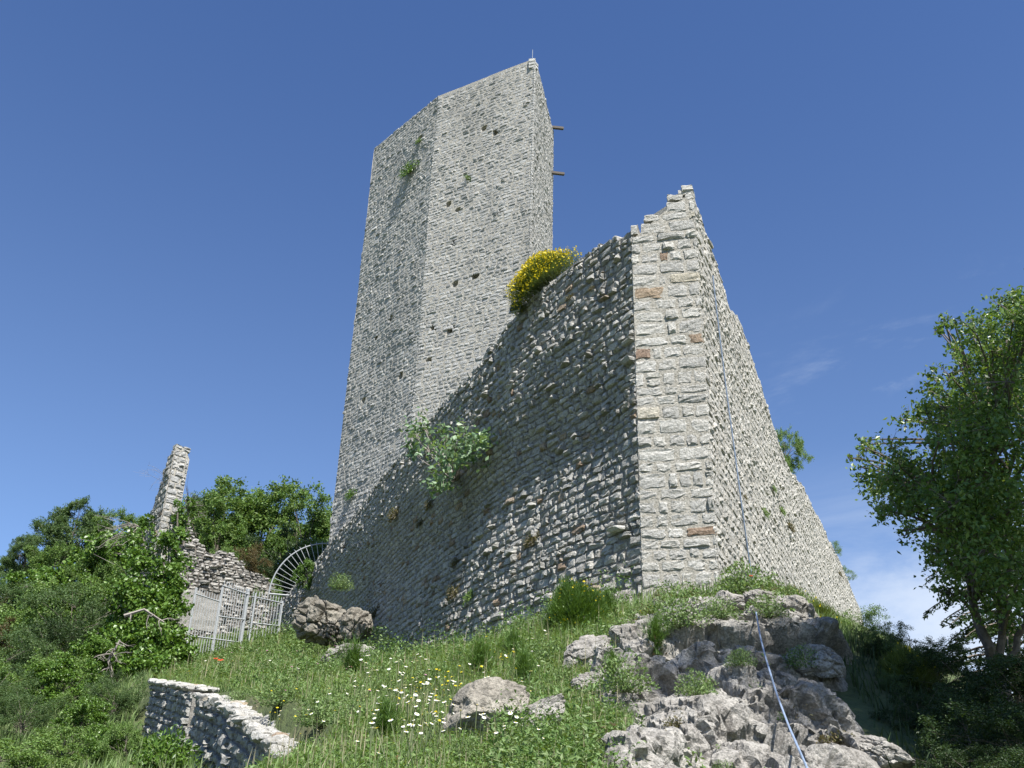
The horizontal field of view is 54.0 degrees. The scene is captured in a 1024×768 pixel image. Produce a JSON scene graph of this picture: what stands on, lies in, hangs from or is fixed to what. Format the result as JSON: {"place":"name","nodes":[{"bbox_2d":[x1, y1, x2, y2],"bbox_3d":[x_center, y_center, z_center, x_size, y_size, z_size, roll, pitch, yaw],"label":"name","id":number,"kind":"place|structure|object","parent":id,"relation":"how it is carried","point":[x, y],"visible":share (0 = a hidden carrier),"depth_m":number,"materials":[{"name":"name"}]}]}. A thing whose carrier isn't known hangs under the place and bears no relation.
{"place":"outdoors","nodes":[
{"label":"outdoors","id":0,"kind":"place"},
{"bbox_2d":[0,576,1013,767],"bbox_3d":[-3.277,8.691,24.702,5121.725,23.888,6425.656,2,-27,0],"label":"ground","id":1,"kind":"structure","parent":0,"point":[859,709],"depth_m":11.34,"materials":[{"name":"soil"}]},
{"bbox_2d":[0,661,39,724],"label":"fine leaved shrub","id":2,"kind":"object","parent":1,"relation":"on","point":[6,688],"visible":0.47,"depth_m":25.44,"materials":[{"name":"green plant"}]},
{"bbox_2d":[0,532,45,577],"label":"oak tree","id":3,"kind":"object","parent":1,"relation":"on","point":[10,560],"visible":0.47,"depth_m":54.65,"materials":[{"name":"green plant"}]},
{"bbox_2d":[0,624,59,685],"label":"fine leaved shrub","id":4,"kind":"object","parent":1,"relation":"on","point":[27,645],"visible":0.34,"depth_m":30.57,"materials":[{"name":"green plant"}]},
{"bbox_2d":[0,569,67,655],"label":"fine leaved shrub","id":5,"kind":"object","parent":1,"relation":"on","point":[4,589],"visible":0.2,"depth_m":40.47,"materials":[{"name":"green plant"}]},
{"bbox_2d":[0,686,73,741],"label":"fine leaved shrub","id":6,"kind":"object","parent":1,"relation":"on","point":[42,713],"visible":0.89,"depth_m":22.48,"materials":[{"name":"green plant"}]},
{"bbox_2d":[7,541,76,600],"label":"leafy tree","id":7,"kind":"object","parent":1,"relation":"on","point":[48,558],"visible":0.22,"depth_m":45.93,"materials":[{"name":"green plant"}]},
{"bbox_2d":[0,734,93,767],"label":"shrub","id":8,"kind":"object","parent":1,"relation":"on","point":[17,757],"visible":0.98,"depth_m":17.94,"materials":[{"name":"green plant"}]},
{"bbox_2d":[0,602,98,674],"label":"shrub","id":9,"kind":"object","parent":1,"relation":"on","point":[23,616],"visible":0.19,"depth_m":37.31,"materials":[{"name":"green plant"}]},
{"bbox_2d":[0,563,101,653],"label":"leafy shrub","id":10,"kind":"object","parent":1,"relation":"on","point":[46,572],"visible":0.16,"depth_m":41.62,"materials":[{"name":"green plant"}]},
{"bbox_2d":[3,718,101,767],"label":"shrub","id":11,"kind":"object","parent":1,"relation":"on","point":[64,732],"visible":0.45,"depth_m":19.80,"materials":[{"name":"green plant"}]},
{"bbox_2d":[12,615,94,683],"bbox_3d":[-15.756,9.452,34.873,3.155,2.936,3.946,14,-29,-22],"label":"dark shrub","id":12,"kind":"object","parent":1,"relation":"on","point":[55,629],"visible":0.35,"depth_m":34.61,"materials":[{"name":"green plant"}]},
{"bbox_2d":[0,647,106,705],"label":"shrub","id":13,"kind":"object","parent":1,"relation":"on","point":[40,660],"visible":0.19,"depth_m":27.96,"materials":[{"name":"green plant"}]},
{"bbox_2d":[2,579,123,667],"bbox_3d":[-16.741,8.966,37.352,4.570,4.242,4.901,-13,-31,27],"label":"fine leaved shrub","id":14,"kind":"object","parent":1,"relation":"on","point":[91,614],"visible":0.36,"depth_m":36.89,"materials":[{"name":"green plant"}]},
{"bbox_2d":[23,656,108,716],"bbox_3d":[-11.913,8.187,26.708,2.155,1.922,2.084,-7,-28,17],"label":"leafy shrub","id":15,"kind":"object","parent":1,"relation":"on","point":[53,673],"visible":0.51,"depth_m":26.45,"materials":[{"name":"green plant"}]},
{"bbox_2d":[26,495,107,568],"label":"oak tree","id":16,"kind":"object","parent":1,"relation":"on","point":[60,529],"visible":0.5,"depth_m":57.91,"materials":[{"name":"green plant"}]},
{"bbox_2d":[46,693,114,747],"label":"leafy shrub","id":17,"kind":"object","parent":1,"relation":"on","point":[84,706],"visible":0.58,"depth_m":21.55,"materials":[{"name":"green plant"}]},
{"bbox_2d":[49,629,113,688],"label":"leafy shrub","id":18,"kind":"object","parent":1,"relation":"on","point":[95,644],"visible":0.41,"depth_m":32.34,"materials":[{"name":"green plant"}]},
{"bbox_2d":[0,560,166,651],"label":"shrub","id":19,"kind":"object","parent":1,"relation":"on","point":[98,586],"visible":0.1,"depth_m":39.57,"materials":[{"name":"green plant"}]},
{"bbox_2d":[45,684,126,716],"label":"shrub","id":20,"kind":"object","parent":1,"relation":"on","point":[107,696],"visible":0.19,"depth_m":24.71,"materials":[{"name":"green plant"}]},
{"bbox_2d":[58,551,114,624],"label":"leafy tree","id":21,"kind":"object","parent":1,"relation":"on","point":[103,569],"visible":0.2,"depth_m":42.76,"materials":[{"name":"green plant"}]},
{"bbox_2d":[50,524,134,619],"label":"leafy shrub","id":22,"kind":"object","parent":1,"relation":"on","point":[97,553],"visible":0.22,"depth_m":43.47,"materials":[{"name":"green plant"}]},
{"bbox_2d":[79,722,130,766],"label":"leafy shrub","id":23,"kind":"object","parent":1,"relation":"on","point":[93,738],"visible":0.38,"depth_m":19.35,"materials":[{"name":"green plant"}]},
{"bbox_2d":[0,664,219,767],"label":"hillside grass","id":24,"kind":"structure","parent":1,"relation":"on","point":[118,764],"depth_m":21.23,"materials":[{"name":"green plant"}]},
{"bbox_2d":[78,505,141,574],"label":"leafy tree","id":25,"kind":"object","parent":1,"relation":"on","point":[100,523],"visible":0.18,"depth_m":53.47,"materials":[{"name":"green plant"}]},
{"bbox_2d":[78,670,149,724],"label":"fine leaved shrub","id":26,"kind":"object","parent":1,"relation":"on","point":[122,700],"visible":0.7,"depth_m":24.26,"materials":[{"name":"green plant"}]},
{"bbox_2d":[95,717,157,767],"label":"shrub","id":27,"kind":"object","parent":1,"relation":"on","point":[134,740],"visible":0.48,"depth_m":19.06,"materials":[{"name":"green plant"}]},
{"bbox_2d":[119,444,190,656],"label":"ruined pillar","id":28,"kind":"structure","parent":1,"relation":"on","point":[171,489],"depth_m":40.19,"materials":[{"name":"stone"}]},
{"bbox_2d":[87,496,198,679],"bbox_3d":[-13.130,7.763,37.094,3.742,8.371,8.358,9,-28,-14],"label":"ivy","id":29,"kind":"object","parent":28,"relation":"attached to","point":[161,598],"visible":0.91,"depth_m":36.24,"materials":[{"name":"green plant"}]},
{"bbox_2d":[129,724,203,767],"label":"leafy bush","id":30,"kind":"object","parent":1,"relation":"on","point":[163,748],"visible":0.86,"depth_m":14.69,"materials":[{"name":"green plant"}]},
{"bbox_2d":[141,678,219,749],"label":"terrace wall","id":31,"kind":"structure","parent":1,"relation":"on","point":[171,703],"depth_m":19.37,"materials":[{"name":"stone"}]},
{"bbox_2d":[187,581,249,653],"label":"iron fence","id":32,"kind":"object","parent":1,"relation":"on","point":[214,639],"visible":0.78,"depth_m":41.20,"materials":[{"name":"grey metal"}]},
{"bbox_2d":[170,517,277,639],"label":"rubble wall","id":33,"kind":"structure","parent":1,"relation":"on","point":[210,573],"depth_m":50.23,"materials":[{"name":"stone"}]},
{"bbox_2d":[184,692,307,767],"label":"terrace wall","id":34,"kind":"structure","parent":1,"relation":"on","point":[222,732],"depth_m":13.83,"materials":[{"name":"stone"}]},
{"bbox_2d":[239,589,283,643],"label":"iron gate","id":35,"kind":"structure","parent":1,"relation":"on","point":[263,624],"depth_m":43.28,"materials":[{"name":"grey metal"}]},
{"bbox_2d":[243,552,295,593],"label":"dark shrub","id":36,"kind":"object","parent":1,"relation":"on","point":[269,571],"visible":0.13,"depth_m":54.57,"materials":[{"name":"green plant"}]},
{"bbox_2d":[251,672,305,707],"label":"herb clump","id":37,"kind":"object","parent":1,"relation":"on","point":[279,697],"visible":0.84,"depth_m":13.07,"materials":[{"name":"green plant"}]},
{"bbox_2d":[241,521,327,599],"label":"dark shrub","id":38,"kind":"object","parent":1,"relation":"on","point":[289,546],"visible":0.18,"depth_m":56.00,"materials":[{"name":"green plant"}]},
{"bbox_2d":[262,489,332,593],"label":"leafy tree","id":39,"kind":"object","parent":1,"relation":"on","point":[318,522],"visible":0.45,"depth_m":60.23,"materials":[{"name":"green plant"}]},
{"bbox_2d":[291,595,345,646],"bbox_3d":[-5.749,7.197,30.432,1.823,1.513,1.229,6,-27,-9],"label":"boulder","id":40,"kind":"object","parent":1,"relation":"on","point":[315,618],"visible":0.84,"depth_m":30.04,"materials":[{"name":"stone"}]},
{"bbox_2d":[291,688,348,729],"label":"herb clump","id":41,"kind":"object","parent":1,"relation":"on","point":[321,714],"visible":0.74,"depth_m":10.87,"materials":[{"name":"green plant"}]},
{"bbox_2d":[321,694,376,726],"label":"herb clump","id":42,"kind":"object","parent":1,"relation":"on","point":[348,710],"visible":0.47,"depth_m":9.21,"materials":[{"name":"green plant"}]},
{"bbox_2d":[329,632,373,675],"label":"fennel plant","id":43,"kind":"object","parent":1,"relation":"on","point":[354,654],"visible":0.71,"depth_m":17.06,"materials":[{"name":"green plant"}]},
{"bbox_2d":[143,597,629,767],"bbox_3d":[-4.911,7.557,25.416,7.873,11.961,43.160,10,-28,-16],"label":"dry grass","id":44,"kind":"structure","parent":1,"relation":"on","point":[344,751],"depth_m":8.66,"materials":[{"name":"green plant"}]},
{"bbox_2d":[145,599,631,767],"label":"meadow herbs","id":45,"kind":"object","parent":1,"relation":"on","point":[321,756],"visible":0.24,"depth_m":7.95,"materials":[{"name":"green plant"}]},
{"bbox_2d":[362,687,421,737],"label":"fennel plant","id":46,"kind":"object","parent":1,"relation":"on","point":[385,712],"visible":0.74,"depth_m":7.66,"materials":[{"name":"green plant"}]},
{"bbox_2d":[138,564,646,767],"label":"weeds","id":47,"kind":"object","parent":1,"relation":"on","point":[529,737],"visible":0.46,"depth_m":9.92,"materials":[{"name":"green plant"}]},
{"bbox_2d":[138,596,649,767],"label":"grass","id":48,"kind":"structure","parent":1,"relation":"on","point":[223,683],"depth_m":12.59,"materials":[{"name":"green plant"}]},
{"bbox_2d":[338,607,372,643],"bbox_3d":[-4.617,7.134,29.592,0.966,1.167,0.887,-1,-27,5],"label":"boulder","id":49,"kind":"object","parent":48,"relation":"on","point":[356,621],"visible":0.89,"depth_m":29.32,"materials":[{"name":"stone"}]},
{"bbox_2d":[410,658,453,687],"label":"herb clump","id":50,"kind":"object","parent":1,"relation":"on","point":[433,673],"visible":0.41,"depth_m":12.79,"materials":[{"name":"green plant"}]},
{"bbox_2d":[328,50,564,544],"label":"stone tower","id":51,"kind":"structure","parent":1,"relation":"on","point":[449,249],"depth_m":46.43,"materials":[{"name":"grey stone"}]},
{"bbox_2d":[442,732,488,761],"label":"herb clump","id":52,"kind":"object","parent":1,"relation":"on","point":[476,750],"visible":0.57,"depth_m":6.53,"materials":[{"name":"green plant"}]},
{"bbox_2d":[450,629,515,674],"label":"fennel plant","id":53,"kind":"object","parent":1,"relation":"on","point":[482,648],"visible":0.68,"depth_m":12.66,"materials":[{"name":"green plant"}]},
{"bbox_2d":[440,677,529,735],"bbox_3d":[-0.229,2.578,7.824,0.674,0.572,0.524,10,-28,-15],"label":"boulder","id":54,"kind":"object","parent":1,"relation":"on","point":[468,697],"visible":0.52,"depth_m":7.70,"materials":[{"name":"stone"}]},
{"bbox_2d":[494,621,539,661],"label":"fennel plant","id":55,"kind":"object","parent":1,"relation":"on","point":[509,638],"visible":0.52,"depth_m":13.45,"materials":[{"name":"green plant"}]},
{"bbox_2d":[500,642,546,682],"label":"fennel plant","id":56,"kind":"object","parent":1,"relation":"on","point":[522,661],"visible":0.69,"depth_m":11.58,"materials":[{"name":"green plant"}]},
{"bbox_2d":[514,635,562,666],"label":"herb clump","id":57,"kind":"object","parent":1,"relation":"on","point":[542,649],"visible":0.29,"depth_m":12.92,"materials":[{"name":"green plant"}]},
{"bbox_2d":[512,693,565,727],"bbox_3d":[0.141,2.691,7.931,0.703,0.308,0.571,-27,-23,-14],"label":"boulder","id":58,"kind":"object","parent":1,"relation":"on","point":[555,699],"visible":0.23,"depth_m":7.81,"materials":[{"name":"stone"}]},
{"bbox_2d":[269,185,862,654],"bbox_3d":[2.733,8.247,34.215,29.898,10.761,34.303,2,-27,0],"label":"ruined bastion","id":59,"kind":"object","parent":1,"relation":"on","point":[601,409],"visible":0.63,"depth_m":21.72,"materials":[{"name":"stone"}]},
{"bbox_2d":[268,542,328,595],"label":"fan grille","id":60,"kind":"object","parent":59,"relation":"on","point":[271,583],"visible":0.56,"depth_m":47.11,"materials":[{"name":"grey metal"}]},
{"bbox_2d":[290,558,314,590],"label":"leafy shrub","id":61,"kind":"object","parent":59,"relation":"on","point":[306,564],"visible":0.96,"depth_m":42.33,"materials":[{"name":"green plant"}]},
{"bbox_2d":[399,406,498,499],"bbox_3d":[-1.846,1.614,26.147,1.482,3.406,5.774,15,-30,-24],"label":"fig bush","id":62,"kind":"object","parent":59,"relation":"attached to","point":[451,474],"visible":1,"depth_m":25.20,"materials":[{"name":"green plant"}]},
{"bbox_2d":[504,245,581,314],"bbox_3d":[0.771,-2.514,24.589,2.249,1.324,1.690,-35,-21,-17],"label":"broom shrub","id":63,"kind":"object","parent":59,"relation":"on","point":[535,275],"visible":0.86,"depth_m":24.24,"materials":[{"name":"yellow plant"}]},
{"bbox_2d":[712,275,807,767],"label":"cable","id":64,"kind":"object","parent":59,"relation":"attached to","point":[795,741],"visible":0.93,"depth_m":20.60,"materials":[{"name":"grey metal"}]},
{"bbox_2d":[775,424,814,473],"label":"shrub","id":65,"kind":"object","parent":59,"relation":"on","point":[798,444],"visible":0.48,"depth_m":38.44,"materials":[{"name":"green plant"}]},
{"bbox_2d":[537,573,611,632],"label":"broom shrub","id":66,"kind":"object","parent":1,"relation":"on","point":[578,600],"visible":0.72,"depth_m":15.06,"materials":[{"name":"green plant"}]},
{"bbox_2d":[562,634,610,670],"bbox_3d":[0.946,3.444,12.706,0.765,0.516,0.645,-25,-24,-13],"label":"boulder","id":67,"kind":"object","parent":1,"relation":"on","point":[582,646],"visible":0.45,"depth_m":12.53,"materials":[{"name":"stone"}]},
{"bbox_2d":[590,586,879,767],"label":"rock cliff","id":68,"kind":"structure","parent":1,"relation":"on","point":[735,716],"depth_m":9.06,"materials":[{"name":"stone"}]},
{"bbox_2d":[588,652,659,694],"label":"herb clump","id":69,"kind":"object","parent":68,"relation":"on","point":[623,675],"visible":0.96,"depth_m":9.33,"materials":[{"name":"green plant"}]},
{"bbox_2d":[635,609,676,654],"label":"fennel plant","id":70,"kind":"object","parent":68,"relation":"on","point":[654,629],"visible":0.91,"depth_m":11.75,"materials":[{"name":"green plant"}]},
{"bbox_2d":[653,590,713,628],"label":"herb clump","id":71,"kind":"object","parent":68,"relation":"on","point":[668,616],"visible":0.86,"depth_m":12.00,"materials":[{"name":"green plant"}]},
{"bbox_2d":[672,667,718,696],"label":"herb clump","id":72,"kind":"object","parent":68,"relation":"on","point":[697,689],"visible":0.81,"depth_m":8.77,"materials":[{"name":"green plant"}]},
{"bbox_2d":[591,569,815,767],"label":"cliff weeds","id":73,"kind":"object","parent":68,"relation":"on","point":[713,592],"visible":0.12,"depth_m":15.01,"materials":[{"name":"green plant"}]},
{"bbox_2d":[696,595,738,619],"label":"herb clump","id":74,"kind":"object","parent":68,"relation":"on","point":[721,614],"visible":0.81,"depth_m":12.27,"materials":[{"name":"green plant"}]},
{"bbox_2d":[723,648,757,666],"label":"herb clump","id":75,"kind":"object","parent":68,"relation":"on","point":[740,661],"visible":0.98,"depth_m":9.46,"materials":[{"name":"green plant"}]},
{"bbox_2d":[710,556,771,595],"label":"herb clump","id":76,"kind":"object","parent":68,"relation":"on","point":[740,579],"visible":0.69,"depth_m":15.57,"materials":[{"name":"green plant"}]},
{"bbox_2d":[744,591,792,617],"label":"herb clump","id":77,"kind":"object","parent":68,"relation":"on","point":[768,610],"visible":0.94,"depth_m":12.35,"materials":[{"name":"green plant"}]},
{"bbox_2d":[782,642,818,668],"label":"herb clump","id":78,"kind":"object","parent":68,"relation":"on","point":[798,661],"visible":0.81,"depth_m":10.74,"materials":[{"name":"green plant"}]},
{"bbox_2d":[785,643,844,677],"bbox_3d":[3.297,2.994,10.850,0.569,0.397,0.455,15,-30,-24],"label":"boulder","id":79,"kind":"object","parent":68,"relation":"on","point":[829,662],"visible":0.83,"depth_m":10.72,"materials":[{"name":"stone"}]},
{"bbox_2d":[857,735,915,767],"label":"boulder","id":80,"kind":"object","parent":68,"relation":"on","point":[875,748],"visible":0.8,"depth_m":7.76,"materials":[{"name":"stone"}]},
{"bbox_2d":[528,574,978,705],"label":"ledge grass","id":81,"kind":"structure","parent":1,"relation":"on","point":[845,632],"depth_m":15.99,"materials":[{"name":"green plant"}]},
{"bbox_2d":[835,603,901,645],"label":"leafy bush","id":82,"kind":"object","parent":1,"relation":"on","point":[866,619],"visible":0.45,"depth_m":15.22,"materials":[{"name":"green plant"}]},
{"bbox_2d":[850,621,908,661],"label":"fine leaved shrub","id":83,"kind":"object","parent":1,"relation":"on","point":[873,634],"visible":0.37,"depth_m":13.62,"materials":[{"name":"green plant"}]},
{"bbox_2d":[854,631,920,657],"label":"dark shrub","id":84,"kind":"object","parent":1,"relation":"on","point":[866,644],"visible":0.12,"depth_m":13.36,"materials":[{"name":"green plant"}]},
{"bbox_2d":[867,700,930,735],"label":"dark shrub","id":85,"kind":"object","parent":1,"relation":"on","point":[886,711],"visible":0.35,"depth_m":9.72,"materials":[{"name":"green plant"}]},
{"bbox_2d":[874,639,944,693],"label":"broom shrub","id":86,"kind":"object","parent":1,"relation":"on","point":[899,654],"visible":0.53,"depth_m":11.77,"materials":[{"name":"green plant"}]},
{"bbox_2d":[876,680,963,731],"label":"dark shrub","id":87,"kind":"object","parent":1,"relation":"on","point":[915,698],"visible":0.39,"depth_m":10.26,"materials":[{"name":"green plant"}]},
{"bbox_2d":[881,620,975,696],"bbox_3d":[5.285,3.509,12.709,1.142,0.988,1.064,-16,-32,31],"label":"fine leaved shrub","id":88,"kind":"object","parent":1,"relation":"on","point":[891,643],"visible":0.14,"depth_m":12.73,"materials":[{"name":"green plant"}]},
{"bbox_2d":[845,284,1023,711],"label":"broadleaf tree","id":89,"kind":"object","parent":1,"relation":"on","point":[973,500],"visible":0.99,"depth_m":11.83,"materials":[{"name":"green plant"}]},
{"bbox_2d":[890,642,979,701],"bbox_3d":[5.075,3.498,11.832,1.228,0.898,1.536,-5,-28,14],"label":"dark shrub","id":90,"kind":"object","parent":1,"relation":"on","point":[927,651],"visible":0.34,"depth_m":11.68,"materials":[{"name":"green plant"}]},
{"bbox_2d":[889,650,1023,734],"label":"dark shrub","id":91,"kind":"object","parent":1,"relation":"on","point":[984,698],"visible":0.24,"depth_m":10.78,"materials":[{"name":"green plant"}]},
{"bbox_2d":[900,734,1022,767],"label":"dark shrub","id":92,"kind":"object","parent":1,"relation":"on","point":[958,756],"visible":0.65,"depth_m":7.93,"materials":[{"name":"green plant"}]},
{"bbox_2d":[901,688,1023,758],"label":"dark shrub","id":93,"kind":"object","parent":1,"relation":"on","point":[932,710],"visible":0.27,"depth_m":9.38,"materials":[{"name":"green plant"}]},
{"bbox_2d":[904,696,1023,767],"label":"dark shrub","id":94,"kind":"object","parent":1,"relation":"on","point":[992,725],"visible":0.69,"depth_m":8.32,"materials":[{"name":"green plant"}]},
{"bbox_2d":[914,743,1023,767],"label":"dark shrub","id":95,"kind":"object","parent":1,"relation":"on","point":[1017,756],"visible":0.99,"depth_m":7.49,"materials":[{"name":"green plant"}]},
{"bbox_2d":[923,498,1023,723],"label":"fir tree","id":96,"kind":"object","parent":1,"relation":"on","point":[971,635],"visible":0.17,"depth_m":15.79,"materials":[{"name":"green plant"}]},
{"bbox_2d":[951,649,1023,747],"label":"dark shrub","id":97,"kind":"object","parent":1,"relation":"on","point":[999,662],"visible":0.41,"depth_m":10.27,"materials":[{"name":"green plant"}]},
{"bbox_2d":[0,0,1023,692],"label":"sky","id":98,"kind":"structure","parent":0,"point":[185,184],"materials":[{"name":"blue"}]},
{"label":"bank","id":99,"kind":"structure","parent":0,"visible":0},
{"bbox_2d":[170,481,272,563],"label":"leafy tree","id":100,"kind":"object","parent":99,"relation":"on","point":[231,530],"visible":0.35,"depth_m":58.47,"materials":[{"name":"green plant"}]},
{"bbox_2d":[232,540,273,577],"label":"russet shrub","id":101,"kind":"object","parent":99,"relation":"on","point":[253,564],"visible":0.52,"depth_m":53.40,"materials":[{"name":"brown plant"}]},
{"bbox_2d":[191,475,324,583],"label":"leafy tree","id":102,"kind":"object","parent":99,"relation":"on","point":[263,501],"visible":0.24,"depth_m":61.19,"materials":[{"name":"green plant"}]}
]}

